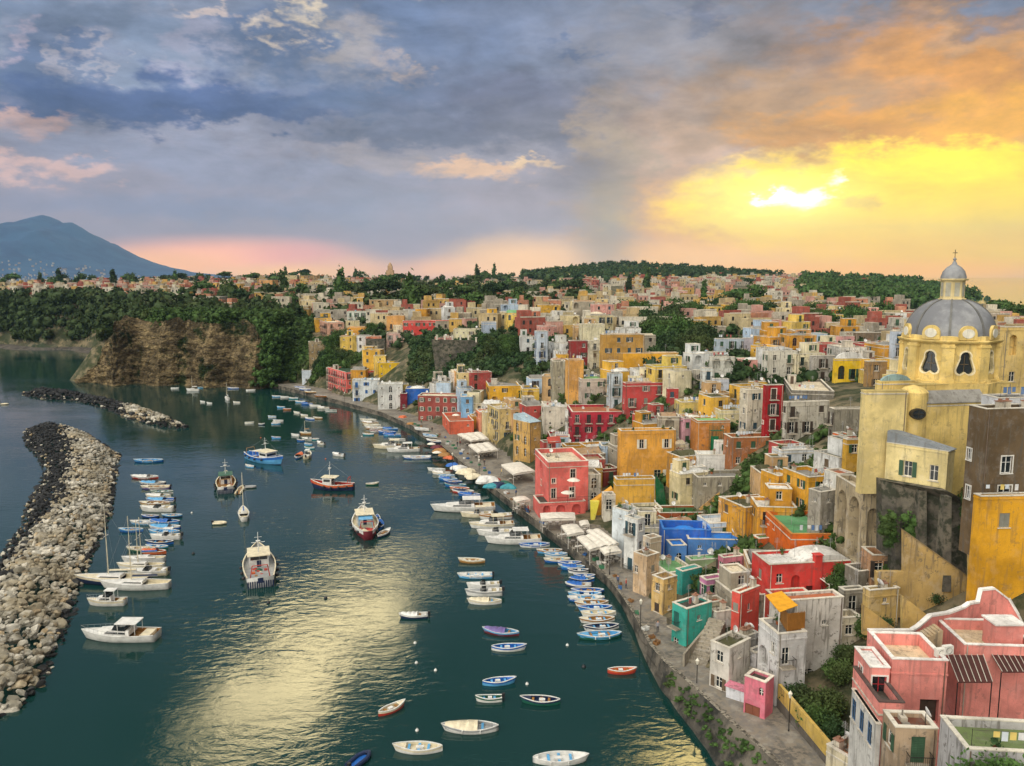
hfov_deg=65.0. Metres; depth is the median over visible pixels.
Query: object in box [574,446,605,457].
house
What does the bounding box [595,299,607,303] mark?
house
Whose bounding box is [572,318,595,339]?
house
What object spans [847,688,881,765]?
house
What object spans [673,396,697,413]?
house
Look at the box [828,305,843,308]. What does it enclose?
house
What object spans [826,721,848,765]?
house
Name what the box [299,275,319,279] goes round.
house
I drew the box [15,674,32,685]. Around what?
boulder
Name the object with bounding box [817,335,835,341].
house
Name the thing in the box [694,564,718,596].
house
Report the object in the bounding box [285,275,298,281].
house
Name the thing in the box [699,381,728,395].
house
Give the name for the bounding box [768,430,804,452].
house
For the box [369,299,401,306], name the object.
house
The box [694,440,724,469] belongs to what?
house
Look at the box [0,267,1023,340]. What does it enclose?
distant houses
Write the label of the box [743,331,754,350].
house
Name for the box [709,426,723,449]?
scaffold
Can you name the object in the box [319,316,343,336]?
house
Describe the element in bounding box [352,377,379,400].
house
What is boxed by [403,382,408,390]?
house
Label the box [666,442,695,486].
house
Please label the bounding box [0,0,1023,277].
sky
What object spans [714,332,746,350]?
house
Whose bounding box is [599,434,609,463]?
house
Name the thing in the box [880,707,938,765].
house
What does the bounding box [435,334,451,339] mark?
house
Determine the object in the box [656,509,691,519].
house
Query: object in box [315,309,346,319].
house
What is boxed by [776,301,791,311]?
house
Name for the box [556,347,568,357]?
house
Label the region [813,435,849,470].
house
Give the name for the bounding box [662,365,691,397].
house
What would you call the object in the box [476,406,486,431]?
house
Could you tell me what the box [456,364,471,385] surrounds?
house
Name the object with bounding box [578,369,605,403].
house
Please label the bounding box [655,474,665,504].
net screen
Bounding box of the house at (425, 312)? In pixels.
[415,308,429,316]
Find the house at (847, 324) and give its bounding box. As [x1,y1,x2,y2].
[830,318,859,335]
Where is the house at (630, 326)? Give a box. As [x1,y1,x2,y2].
[615,320,640,332]
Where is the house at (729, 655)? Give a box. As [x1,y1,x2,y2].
[709,618,756,691]
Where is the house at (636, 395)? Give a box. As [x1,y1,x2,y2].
[622,379,662,420]
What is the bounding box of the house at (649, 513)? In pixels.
[637,507,658,534]
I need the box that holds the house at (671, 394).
[666,380,678,405]
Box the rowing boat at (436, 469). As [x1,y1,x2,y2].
[427,467,444,470]
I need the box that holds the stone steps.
[682,617,725,666]
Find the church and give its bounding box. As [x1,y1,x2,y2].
[855,250,1023,496]
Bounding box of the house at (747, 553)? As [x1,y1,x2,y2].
[743,549,765,574]
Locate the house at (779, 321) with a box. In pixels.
[769,319,781,326]
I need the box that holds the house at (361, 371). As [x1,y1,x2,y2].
[351,364,368,389]
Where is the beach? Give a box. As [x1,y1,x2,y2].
[0,344,91,352]
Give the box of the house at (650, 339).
[636,332,655,351]
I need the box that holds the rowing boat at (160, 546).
[145,544,167,548]
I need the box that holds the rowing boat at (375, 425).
[364,424,380,426]
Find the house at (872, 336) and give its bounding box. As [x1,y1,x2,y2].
[853,329,880,340]
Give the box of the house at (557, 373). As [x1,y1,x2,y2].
[550,357,564,400]
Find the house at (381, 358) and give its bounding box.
[374,350,386,375]
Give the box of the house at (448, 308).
[441,302,454,319]
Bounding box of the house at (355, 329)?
[347,322,365,334]
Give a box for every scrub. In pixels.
[308,328,373,383]
[311,301,880,389]
[404,332,543,384]
[413,357,855,589]
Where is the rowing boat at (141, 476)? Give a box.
[131,474,157,478]
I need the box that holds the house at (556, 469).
[533,447,600,517]
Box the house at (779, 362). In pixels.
[762,343,796,378]
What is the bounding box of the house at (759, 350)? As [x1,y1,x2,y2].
[756,344,792,370]
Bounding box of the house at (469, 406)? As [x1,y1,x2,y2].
[460,389,482,417]
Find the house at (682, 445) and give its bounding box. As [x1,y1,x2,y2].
[675,437,688,448]
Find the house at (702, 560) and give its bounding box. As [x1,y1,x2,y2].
[685,542,717,567]
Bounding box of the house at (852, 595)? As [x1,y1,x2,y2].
[838,569,862,615]
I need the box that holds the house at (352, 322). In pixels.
[345,320,359,326]
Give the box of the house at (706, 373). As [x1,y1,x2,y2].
[696,361,712,389]
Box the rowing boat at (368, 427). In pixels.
[365,426,382,428]
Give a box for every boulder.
[0,570,6,575]
[0,611,12,621]
[0,637,7,642]
[0,654,8,659]
[0,663,8,670]
[0,676,7,690]
[0,707,10,712]
[1,596,10,602]
[1,704,8,709]
[2,601,16,606]
[3,583,11,587]
[3,623,21,632]
[4,670,16,686]
[6,695,20,701]
[6,700,21,708]
[7,634,22,643]
[8,579,18,586]
[9,646,23,653]
[9,707,19,712]
[10,679,26,688]
[12,663,24,671]
[13,566,24,573]
[14,617,29,627]
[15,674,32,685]
[16,598,27,607]
[16,689,25,695]
[17,639,27,646]
[17,674,26,678]
[18,585,26,590]
[18,592,28,598]
[19,610,33,617]
[21,666,33,674]
[23,560,34,564]
[23,574,35,580]
[23,649,32,656]
[25,581,33,588]
[25,602,42,609]
[26,624,39,637]
[26,690,34,695]
[27,617,43,626]
[27,655,39,665]
[29,669,39,676]
[29,676,38,685]
[30,595,39,600]
[31,550,41,555]
[31,568,42,576]
[32,609,39,615]
[35,610,44,617]
[35,679,45,687]
[36,536,45,542]
[37,664,48,672]
[38,563,46,569]
[38,578,48,583]
[39,667,50,675]
[40,637,52,646]
[41,646,51,655]
[43,615,52,625]
[45,626,56,633]
[45,634,56,642]
[45,661,53,665]
[47,599,55,604]
[47,603,56,613]
[48,607,62,614]
[50,585,59,592]
[51,593,63,596]
[53,547,61,556]
[53,609,60,617]
[56,553,66,557]
[56,619,67,628]
[57,527,65,533]
[57,602,72,608]
[59,597,67,602]
[61,612,70,617]
[65,583,77,588]
[65,599,73,605]
[67,543,75,547]
[72,560,81,566]
[73,514,79,521]
[76,520,82,526]
[78,555,84,562]
[91,527,100,532]
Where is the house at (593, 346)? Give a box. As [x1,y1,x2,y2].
[587,336,599,369]
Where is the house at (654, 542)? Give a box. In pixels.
[643,523,661,555]
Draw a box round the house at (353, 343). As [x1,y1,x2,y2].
[351,331,359,351]
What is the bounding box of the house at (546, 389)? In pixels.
[542,369,550,400]
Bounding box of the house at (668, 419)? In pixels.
[657,406,679,439]
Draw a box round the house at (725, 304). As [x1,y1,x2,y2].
[721,302,735,307]
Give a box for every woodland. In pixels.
[0,284,306,341]
[75,270,568,281]
[139,306,295,339]
[248,321,287,387]
[272,313,321,382]
[291,278,588,309]
[520,259,785,282]
[793,269,990,308]
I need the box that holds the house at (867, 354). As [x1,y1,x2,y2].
[861,350,891,369]
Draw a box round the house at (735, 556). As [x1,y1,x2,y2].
[716,541,743,572]
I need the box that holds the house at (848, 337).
[836,331,854,342]
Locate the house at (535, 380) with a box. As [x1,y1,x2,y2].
[526,371,542,393]
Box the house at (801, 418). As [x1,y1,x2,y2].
[781,392,828,440]
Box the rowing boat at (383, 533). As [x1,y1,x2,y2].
[377,527,390,537]
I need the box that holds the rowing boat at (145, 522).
[130,520,156,524]
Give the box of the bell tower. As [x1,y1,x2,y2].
[379,263,401,282]
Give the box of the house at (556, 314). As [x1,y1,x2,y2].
[545,310,562,320]
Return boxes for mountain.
[0,215,234,281]
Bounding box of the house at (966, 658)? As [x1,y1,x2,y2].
[852,586,1023,765]
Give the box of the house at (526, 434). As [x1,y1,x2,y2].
[513,412,540,462]
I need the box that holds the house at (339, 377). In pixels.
[326,364,373,393]
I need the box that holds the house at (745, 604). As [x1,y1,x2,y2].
[731,569,760,631]
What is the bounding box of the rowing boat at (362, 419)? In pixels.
[360,418,375,420]
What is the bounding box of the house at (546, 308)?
[537,303,559,312]
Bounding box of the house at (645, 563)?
[633,539,659,596]
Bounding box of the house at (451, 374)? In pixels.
[449,369,456,389]
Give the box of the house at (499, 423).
[487,399,516,443]
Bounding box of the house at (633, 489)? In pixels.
[601,471,655,521]
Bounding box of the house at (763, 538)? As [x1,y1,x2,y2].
[753,522,768,547]
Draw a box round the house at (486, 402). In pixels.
[481,397,502,407]
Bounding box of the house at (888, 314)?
[883,313,894,317]
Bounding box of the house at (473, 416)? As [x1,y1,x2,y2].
[470,411,475,428]
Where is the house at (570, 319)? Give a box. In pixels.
[560,312,579,324]
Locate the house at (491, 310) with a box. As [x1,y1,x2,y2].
[487,308,496,312]
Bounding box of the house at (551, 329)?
[537,323,556,336]
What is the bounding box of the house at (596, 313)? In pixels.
[591,312,605,314]
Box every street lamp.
[639,599,642,626]
[695,658,698,682]
[788,690,792,730]
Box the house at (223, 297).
[193,296,227,301]
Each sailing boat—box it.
[74,505,151,584]
[100,516,171,590]
[116,520,164,568]
[121,517,165,561]
[186,376,199,390]
[225,384,229,400]
[238,473,248,521]
[300,421,310,434]
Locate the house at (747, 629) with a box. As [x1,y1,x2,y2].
[738,622,758,646]
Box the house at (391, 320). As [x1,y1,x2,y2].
[385,311,404,330]
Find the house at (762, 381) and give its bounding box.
[748,374,767,383]
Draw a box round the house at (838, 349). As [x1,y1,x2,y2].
[827,337,866,357]
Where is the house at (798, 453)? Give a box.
[772,436,821,466]
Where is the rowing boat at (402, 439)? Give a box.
[388,438,404,440]
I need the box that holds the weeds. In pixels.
[663,671,766,765]
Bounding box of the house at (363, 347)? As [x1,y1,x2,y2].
[362,345,377,363]
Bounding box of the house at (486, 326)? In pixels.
[481,317,495,333]
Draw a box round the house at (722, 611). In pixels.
[711,599,730,627]
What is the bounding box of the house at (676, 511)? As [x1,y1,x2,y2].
[654,498,702,517]
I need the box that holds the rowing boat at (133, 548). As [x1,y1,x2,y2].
[126,546,155,551]
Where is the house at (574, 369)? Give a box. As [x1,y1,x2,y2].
[565,358,583,403]
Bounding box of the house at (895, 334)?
[889,327,902,358]
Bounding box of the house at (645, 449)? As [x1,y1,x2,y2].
[617,420,675,477]
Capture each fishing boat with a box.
[213,459,237,493]
[239,532,278,588]
[244,437,282,464]
[311,462,354,490]
[349,498,380,539]
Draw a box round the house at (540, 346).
[533,328,547,361]
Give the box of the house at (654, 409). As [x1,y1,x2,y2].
[632,403,663,424]
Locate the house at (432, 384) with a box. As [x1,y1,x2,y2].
[429,375,446,392]
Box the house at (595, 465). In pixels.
[587,456,602,490]
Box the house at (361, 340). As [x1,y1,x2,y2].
[356,334,371,351]
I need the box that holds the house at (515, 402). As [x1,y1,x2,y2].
[507,398,520,432]
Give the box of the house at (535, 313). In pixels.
[532,311,539,315]
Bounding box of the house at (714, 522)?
[697,507,726,531]
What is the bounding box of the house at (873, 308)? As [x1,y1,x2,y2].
[867,307,878,310]
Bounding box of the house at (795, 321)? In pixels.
[781,314,810,328]
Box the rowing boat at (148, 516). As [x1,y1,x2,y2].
[141,514,158,518]
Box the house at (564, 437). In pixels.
[555,434,569,447]
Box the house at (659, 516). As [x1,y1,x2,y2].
[656,514,664,518]
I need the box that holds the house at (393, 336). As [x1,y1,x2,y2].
[386,329,413,347]
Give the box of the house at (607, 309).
[590,302,613,314]
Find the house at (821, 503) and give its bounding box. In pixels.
[807,472,834,532]
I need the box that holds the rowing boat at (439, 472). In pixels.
[432,470,449,474]
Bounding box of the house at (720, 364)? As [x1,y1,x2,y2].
[692,349,734,383]
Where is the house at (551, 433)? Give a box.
[547,427,564,436]
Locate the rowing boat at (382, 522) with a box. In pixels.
[378,518,383,529]
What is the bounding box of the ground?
[0,277,1023,734]
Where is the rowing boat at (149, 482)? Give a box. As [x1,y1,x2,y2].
[139,480,165,484]
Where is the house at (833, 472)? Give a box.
[820,468,853,488]
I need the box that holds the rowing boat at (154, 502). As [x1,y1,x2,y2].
[139,501,169,504]
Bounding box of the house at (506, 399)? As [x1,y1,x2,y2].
[504,397,514,403]
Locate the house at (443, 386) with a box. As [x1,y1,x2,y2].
[436,378,452,392]
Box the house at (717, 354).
[705,345,727,355]
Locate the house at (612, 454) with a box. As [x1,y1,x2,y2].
[608,432,617,466]
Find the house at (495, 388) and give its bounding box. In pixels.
[486,378,519,401]
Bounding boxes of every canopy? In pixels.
[457,432,488,441]
[468,442,497,458]
[501,462,534,484]
[513,496,529,503]
[540,512,574,532]
[547,436,560,447]
[561,524,583,538]
[577,534,609,564]
[579,520,589,529]
[586,528,618,560]
[599,546,621,557]
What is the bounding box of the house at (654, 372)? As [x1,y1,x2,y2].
[646,354,686,391]
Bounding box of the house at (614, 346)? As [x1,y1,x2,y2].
[600,331,643,368]
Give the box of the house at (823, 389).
[784,374,834,400]
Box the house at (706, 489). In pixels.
[691,461,741,509]
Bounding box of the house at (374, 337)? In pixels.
[365,334,380,338]
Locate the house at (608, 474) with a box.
[602,458,616,486]
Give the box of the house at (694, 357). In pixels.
[683,343,715,372]
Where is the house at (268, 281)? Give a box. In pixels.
[259,280,277,284]
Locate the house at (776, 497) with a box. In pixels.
[750,483,797,533]
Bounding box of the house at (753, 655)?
[750,630,757,667]
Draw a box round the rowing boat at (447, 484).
[445,482,465,486]
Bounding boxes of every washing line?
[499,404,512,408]
[547,402,560,405]
[618,473,638,478]
[687,593,706,603]
[699,414,717,419]
[723,405,738,408]
[733,431,752,436]
[786,443,803,446]
[789,395,806,398]
[797,384,813,387]
[800,525,821,530]
[812,468,828,473]
[971,728,1023,745]
[983,484,1018,489]
[1000,386,1023,396]
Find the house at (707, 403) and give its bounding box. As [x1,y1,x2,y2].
[698,385,729,415]
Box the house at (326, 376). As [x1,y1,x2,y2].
[326,367,327,389]
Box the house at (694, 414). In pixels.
[678,408,700,417]
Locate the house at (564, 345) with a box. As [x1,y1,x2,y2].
[553,343,567,357]
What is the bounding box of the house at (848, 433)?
[832,421,856,437]
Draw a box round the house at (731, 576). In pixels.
[715,563,764,620]
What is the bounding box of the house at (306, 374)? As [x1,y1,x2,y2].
[302,369,311,384]
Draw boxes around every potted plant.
[780,546,785,554]
[990,737,1003,747]
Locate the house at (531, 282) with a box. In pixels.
[527,281,537,287]
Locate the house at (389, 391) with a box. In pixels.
[376,380,402,409]
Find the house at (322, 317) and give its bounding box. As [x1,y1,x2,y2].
[314,313,331,332]
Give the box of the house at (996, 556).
[966,492,1023,601]
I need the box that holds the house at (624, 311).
[615,309,625,316]
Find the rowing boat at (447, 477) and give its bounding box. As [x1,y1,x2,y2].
[439,476,456,480]
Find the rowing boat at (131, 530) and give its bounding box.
[119,527,142,532]
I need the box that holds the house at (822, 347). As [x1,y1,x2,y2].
[817,342,841,354]
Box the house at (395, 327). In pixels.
[393,325,402,331]
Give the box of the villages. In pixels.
[1,259,139,281]
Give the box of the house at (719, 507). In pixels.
[718,492,759,512]
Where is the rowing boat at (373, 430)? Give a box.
[369,429,388,431]
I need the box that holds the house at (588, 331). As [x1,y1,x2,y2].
[577,321,604,339]
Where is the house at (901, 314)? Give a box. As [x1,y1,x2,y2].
[887,310,906,317]
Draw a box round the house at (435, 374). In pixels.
[432,371,449,380]
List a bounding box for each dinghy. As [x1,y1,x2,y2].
[211,520,226,524]
[234,485,244,493]
[243,485,256,487]
[344,750,370,765]
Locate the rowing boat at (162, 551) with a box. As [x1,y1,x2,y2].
[141,548,165,554]
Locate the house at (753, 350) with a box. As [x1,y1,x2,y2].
[750,338,777,356]
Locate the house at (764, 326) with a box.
[759,321,796,334]
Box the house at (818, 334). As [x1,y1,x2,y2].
[810,328,827,341]
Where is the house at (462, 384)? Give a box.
[456,379,473,411]
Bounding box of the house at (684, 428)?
[679,408,690,441]
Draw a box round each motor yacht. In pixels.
[81,617,161,642]
[87,588,127,605]
[372,439,407,448]
[386,442,419,452]
[431,495,494,512]
[469,513,513,528]
[485,527,541,544]
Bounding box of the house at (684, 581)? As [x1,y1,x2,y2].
[675,564,701,594]
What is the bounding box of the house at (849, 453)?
[841,427,857,471]
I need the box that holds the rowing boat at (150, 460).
[134,458,163,462]
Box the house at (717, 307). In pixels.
[705,304,722,315]
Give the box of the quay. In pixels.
[278,383,825,765]
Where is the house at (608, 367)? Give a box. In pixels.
[600,360,629,391]
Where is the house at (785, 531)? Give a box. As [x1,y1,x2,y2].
[765,510,830,549]
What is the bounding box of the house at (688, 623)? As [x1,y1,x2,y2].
[667,586,712,646]
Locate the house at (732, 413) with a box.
[714,401,738,429]
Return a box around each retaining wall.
[366,339,385,350]
[432,339,478,370]
[876,477,961,569]
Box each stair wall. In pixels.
[590,500,598,519]
[592,486,612,515]
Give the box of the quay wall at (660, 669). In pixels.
[272,386,778,765]
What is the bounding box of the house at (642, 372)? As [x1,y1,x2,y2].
[628,367,648,381]
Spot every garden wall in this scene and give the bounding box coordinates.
[777,684,830,763]
[861,603,893,634]
[874,528,966,616]
[900,594,925,627]
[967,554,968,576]
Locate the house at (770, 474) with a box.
[760,458,782,495]
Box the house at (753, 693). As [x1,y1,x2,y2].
[725,668,774,718]
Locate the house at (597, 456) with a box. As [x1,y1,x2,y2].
[582,447,605,467]
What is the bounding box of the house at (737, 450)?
[723,425,770,469]
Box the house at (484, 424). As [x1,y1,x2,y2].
[482,410,487,436]
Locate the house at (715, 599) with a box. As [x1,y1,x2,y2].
[704,591,724,607]
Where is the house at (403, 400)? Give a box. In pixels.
[398,391,406,410]
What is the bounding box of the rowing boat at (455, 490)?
[452,488,473,492]
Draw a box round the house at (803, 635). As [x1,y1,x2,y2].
[757,589,860,705]
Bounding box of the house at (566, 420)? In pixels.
[565,402,583,433]
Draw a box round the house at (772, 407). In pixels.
[761,375,783,436]
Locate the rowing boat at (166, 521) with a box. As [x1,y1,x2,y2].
[150,518,179,523]
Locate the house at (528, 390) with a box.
[520,383,539,399]
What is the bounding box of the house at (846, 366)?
[832,348,862,382]
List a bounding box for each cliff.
[17,296,86,347]
[74,315,269,388]
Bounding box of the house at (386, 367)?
[377,360,400,377]
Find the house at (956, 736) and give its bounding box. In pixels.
[937,715,1023,765]
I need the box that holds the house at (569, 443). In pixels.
[562,435,590,447]
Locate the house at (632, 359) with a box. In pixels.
[623,344,678,367]
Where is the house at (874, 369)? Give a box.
[863,354,887,386]
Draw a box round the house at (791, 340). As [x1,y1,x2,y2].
[780,328,816,350]
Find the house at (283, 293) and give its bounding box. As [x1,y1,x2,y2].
[264,292,285,295]
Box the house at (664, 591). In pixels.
[651,561,677,614]
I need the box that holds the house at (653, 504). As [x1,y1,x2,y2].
[630,495,662,513]
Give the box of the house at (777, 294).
[764,291,782,300]
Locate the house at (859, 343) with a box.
[853,338,876,346]
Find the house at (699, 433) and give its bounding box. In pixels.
[690,407,730,449]
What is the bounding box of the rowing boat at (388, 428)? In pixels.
[382,427,397,429]
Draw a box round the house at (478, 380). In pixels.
[467,368,491,389]
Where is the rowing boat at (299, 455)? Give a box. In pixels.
[294,451,303,458]
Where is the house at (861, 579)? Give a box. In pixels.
[844,551,868,585]
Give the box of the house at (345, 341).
[340,330,352,351]
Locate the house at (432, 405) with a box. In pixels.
[416,387,456,420]
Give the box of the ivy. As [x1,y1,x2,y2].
[876,494,962,548]
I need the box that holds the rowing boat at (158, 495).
[145,493,170,497]
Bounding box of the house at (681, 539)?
[659,520,737,561]
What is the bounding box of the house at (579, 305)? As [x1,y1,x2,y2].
[572,299,594,319]
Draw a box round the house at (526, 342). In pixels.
[519,329,534,351]
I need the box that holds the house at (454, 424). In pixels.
[442,409,473,434]
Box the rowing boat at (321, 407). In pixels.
[317,406,328,408]
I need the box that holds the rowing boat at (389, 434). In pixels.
[383,433,400,435]
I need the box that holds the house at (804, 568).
[751,537,850,616]
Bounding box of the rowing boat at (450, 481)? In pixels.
[443,479,461,482]
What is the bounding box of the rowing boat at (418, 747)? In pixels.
[392,741,442,754]
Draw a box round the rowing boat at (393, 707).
[378,699,404,715]
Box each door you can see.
[745,703,759,716]
[919,699,935,720]
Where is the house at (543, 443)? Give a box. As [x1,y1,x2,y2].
[540,439,555,447]
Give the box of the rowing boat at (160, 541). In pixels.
[145,539,173,544]
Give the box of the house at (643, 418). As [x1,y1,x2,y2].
[632,410,656,427]
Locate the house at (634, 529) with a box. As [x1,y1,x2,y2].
[622,504,645,571]
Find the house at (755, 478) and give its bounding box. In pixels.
[750,453,787,494]
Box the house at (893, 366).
[886,358,898,373]
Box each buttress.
[887,487,902,569]
[914,489,926,545]
[935,495,951,591]
[961,551,966,574]
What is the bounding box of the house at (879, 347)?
[864,335,888,357]
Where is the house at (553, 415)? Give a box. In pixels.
[538,400,566,434]
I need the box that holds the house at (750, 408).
[738,380,762,432]
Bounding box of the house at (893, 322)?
[886,317,903,330]
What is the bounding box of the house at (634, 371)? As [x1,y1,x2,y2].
[630,364,639,375]
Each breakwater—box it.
[0,421,121,704]
[21,386,188,428]
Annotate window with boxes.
[450,398,456,402]
[458,366,464,371]
[532,381,538,386]
[539,351,544,357]
[551,488,556,498]
[569,486,574,496]
[570,468,575,477]
[575,415,578,422]
[575,427,578,434]
[585,427,592,432]
[587,415,590,422]
[591,478,595,487]
[597,415,601,422]
[599,317,604,322]
[605,348,611,352]
[606,500,611,508]
[609,472,612,480]
[612,388,620,395]
[625,520,634,535]
[626,337,632,341]
[628,398,636,406]
[628,557,631,569]
[637,439,646,448]
[642,386,649,391]
[643,414,650,419]
[645,514,650,525]
[653,583,659,593]
[653,602,659,613]
[654,470,660,477]
[662,439,671,448]
[671,358,677,363]
[672,491,677,499]
[674,611,678,626]
[691,346,697,350]
[697,581,706,596]
[710,585,714,594]
[711,674,725,690]
[714,650,723,664]
[716,559,723,569]
[729,341,736,348]
[731,602,738,612]
[736,442,741,448]
[738,575,744,586]
[750,441,755,448]
[752,393,760,399]
[767,403,778,414]
[769,419,775,429]
[769,642,774,655]
[770,388,776,399]
[775,574,783,583]
[776,491,782,500]
[781,421,785,429]
[782,647,788,664]
[787,422,797,432]
[790,406,794,416]
[796,497,803,506]
[797,478,804,488]
[802,421,812,432]
[802,454,806,460]
[809,345,816,350]
[819,359,827,367]
[819,406,824,412]
[821,620,828,626]
[823,459,828,467]
[828,411,833,424]
[838,366,843,378]
[844,625,853,636]
[848,369,858,378]
[849,445,856,453]
[849,596,855,610]
[849,698,855,724]
[857,708,863,735]
[858,661,862,672]
[864,720,871,748]
[870,561,887,576]
[870,675,888,691]
[883,722,893,751]
[898,460,916,477]
[902,347,907,369]
[909,408,925,419]
[910,737,925,762]
[919,349,939,373]
[927,465,938,482]
[954,351,975,375]
[964,483,971,500]
[965,446,972,461]
[988,350,993,374]
[997,484,1012,491]
[997,513,1010,528]
[1000,455,1013,474]
[1008,372,1013,381]
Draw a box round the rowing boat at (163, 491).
[150,490,172,493]
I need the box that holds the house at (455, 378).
[454,369,466,392]
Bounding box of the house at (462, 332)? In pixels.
[453,324,480,339]
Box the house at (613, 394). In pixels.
[604,365,622,408]
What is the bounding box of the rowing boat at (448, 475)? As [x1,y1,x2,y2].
[438,474,454,476]
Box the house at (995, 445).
[959,388,1023,554]
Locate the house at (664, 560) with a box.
[658,554,688,573]
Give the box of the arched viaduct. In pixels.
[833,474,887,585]
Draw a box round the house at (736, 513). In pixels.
[721,492,752,537]
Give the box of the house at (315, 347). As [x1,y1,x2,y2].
[308,338,324,368]
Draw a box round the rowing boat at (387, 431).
[378,430,395,432]
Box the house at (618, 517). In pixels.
[612,497,640,557]
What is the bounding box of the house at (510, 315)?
[505,308,516,329]
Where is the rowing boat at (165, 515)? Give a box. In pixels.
[162,513,181,517]
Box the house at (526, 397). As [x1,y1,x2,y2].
[521,395,534,402]
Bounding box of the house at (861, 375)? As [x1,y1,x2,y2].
[858,369,863,383]
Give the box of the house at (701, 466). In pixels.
[670,454,706,469]
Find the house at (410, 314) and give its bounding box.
[403,309,414,318]
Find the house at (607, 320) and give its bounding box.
[586,310,612,329]
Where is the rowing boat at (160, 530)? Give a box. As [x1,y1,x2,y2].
[148,529,179,532]
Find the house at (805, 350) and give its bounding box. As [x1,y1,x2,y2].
[792,342,824,374]
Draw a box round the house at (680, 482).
[669,457,707,504]
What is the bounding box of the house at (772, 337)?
[753,326,785,345]
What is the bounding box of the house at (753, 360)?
[736,357,757,371]
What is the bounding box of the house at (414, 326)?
[403,316,448,335]
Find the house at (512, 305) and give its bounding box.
[501,299,517,310]
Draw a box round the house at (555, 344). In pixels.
[548,334,567,359]
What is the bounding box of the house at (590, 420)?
[567,404,621,441]
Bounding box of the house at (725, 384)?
[712,374,728,389]
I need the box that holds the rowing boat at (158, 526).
[149,524,180,528]
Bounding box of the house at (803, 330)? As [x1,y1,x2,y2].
[791,329,810,333]
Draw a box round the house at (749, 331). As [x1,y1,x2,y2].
[743,319,771,337]
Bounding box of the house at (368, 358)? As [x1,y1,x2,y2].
[362,347,384,370]
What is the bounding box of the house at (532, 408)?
[519,399,540,418]
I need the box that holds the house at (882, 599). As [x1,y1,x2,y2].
[861,570,899,639]
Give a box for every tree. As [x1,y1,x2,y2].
[2,273,21,279]
[37,272,42,281]
[45,276,60,284]
[55,268,63,280]
[72,272,86,282]
[86,275,96,279]
[109,268,117,282]
[122,272,139,281]
[157,274,170,278]
[166,275,176,280]
[177,273,187,277]
[180,276,194,282]
[189,280,215,290]
[193,272,204,278]
[216,271,232,276]
[216,278,238,292]
[229,289,252,298]
[242,272,259,278]
[260,282,283,292]
[267,271,278,281]
[278,269,288,290]
[284,291,300,304]
[289,281,307,291]
[297,269,310,272]
[311,360,318,369]
[314,362,326,375]
[316,349,325,362]
[319,353,334,366]
[321,334,331,346]
[322,354,341,366]
[324,347,333,354]
[325,341,337,349]
[327,288,338,297]
[329,328,346,345]
[332,265,344,291]
[333,280,357,290]
[333,348,346,357]
[354,270,364,276]
[354,280,381,292]
[365,323,377,331]
[366,279,404,294]
[375,274,400,281]
[394,273,406,278]
[399,292,420,303]
[404,268,420,303]
[404,284,438,296]
[414,281,430,287]
[432,276,445,285]
[437,280,458,287]
[443,278,453,298]
[449,276,459,284]
[451,283,478,293]
[459,277,473,283]
[460,291,487,301]
[469,277,483,287]
[471,275,485,279]
[475,266,480,275]
[477,332,493,343]
[479,335,494,346]
[481,281,515,292]
[482,270,493,280]
[483,339,501,354]
[484,340,500,353]
[492,264,496,278]
[498,333,513,342]
[499,342,516,355]
[500,338,510,344]
[503,342,517,355]
[505,342,519,355]
[506,286,533,305]
[508,335,517,342]
[511,279,530,289]
[539,280,551,286]
[545,279,562,289]
[560,278,586,288]
[574,266,587,270]
[577,284,594,295]
[625,274,632,293]
[632,299,651,305]
[637,318,672,332]
[638,306,661,317]
[639,314,657,323]
[639,318,653,331]
[642,265,651,287]
[644,323,681,344]
[649,314,666,320]
[654,301,685,315]
[656,328,681,351]
[661,309,684,316]
[663,312,685,320]
[665,315,697,333]
[666,297,686,302]
[675,324,708,349]
[679,300,695,307]
[683,321,719,343]
[687,334,713,350]
[688,300,707,308]
[700,279,707,296]
[708,294,727,304]
[721,288,753,298]
[721,303,737,309]
[731,297,754,305]
[736,281,767,300]
[743,278,755,282]
[754,302,771,307]
[763,305,770,310]
[765,300,779,311]
[779,680,816,698]
[792,692,842,727]
[794,694,812,705]
[803,300,827,308]
[808,685,850,717]
[810,307,843,321]
[814,711,849,740]
[820,658,852,685]
[823,572,847,591]
[829,642,854,665]
[830,560,844,575]
[835,306,859,317]
[843,303,863,311]
[854,613,866,639]
[855,306,869,314]
[868,301,894,309]
[877,273,885,288]
[879,304,894,309]
[880,615,896,627]
[926,593,947,604]
[946,742,1023,765]
[985,298,1014,308]
[1002,301,1023,315]
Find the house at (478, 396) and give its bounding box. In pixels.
[468,388,483,402]
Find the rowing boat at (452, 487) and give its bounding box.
[449,486,468,489]
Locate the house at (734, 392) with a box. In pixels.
[729,380,762,405]
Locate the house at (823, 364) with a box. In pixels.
[809,347,834,381]
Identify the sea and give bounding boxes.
[0,278,1023,765]
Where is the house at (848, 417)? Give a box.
[824,400,859,435]
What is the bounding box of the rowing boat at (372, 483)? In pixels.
[366,482,378,485]
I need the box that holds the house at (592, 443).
[579,435,600,447]
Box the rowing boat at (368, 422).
[362,421,378,423]
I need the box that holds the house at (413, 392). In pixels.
[405,382,428,404]
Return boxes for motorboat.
[126,565,170,575]
[140,484,171,489]
[140,504,175,511]
[146,497,175,501]
[150,527,182,539]
[303,449,311,458]
[332,452,345,456]
[399,611,429,618]
[402,455,432,458]
[457,571,493,578]
[460,505,494,517]
[465,586,504,596]
[466,579,501,587]
[475,692,504,702]
[477,527,512,535]
[479,511,513,519]
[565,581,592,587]
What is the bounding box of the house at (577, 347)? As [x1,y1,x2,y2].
[566,338,587,365]
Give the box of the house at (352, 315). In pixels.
[345,310,365,323]
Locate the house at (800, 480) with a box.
[782,463,823,509]
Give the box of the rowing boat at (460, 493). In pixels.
[458,491,479,495]

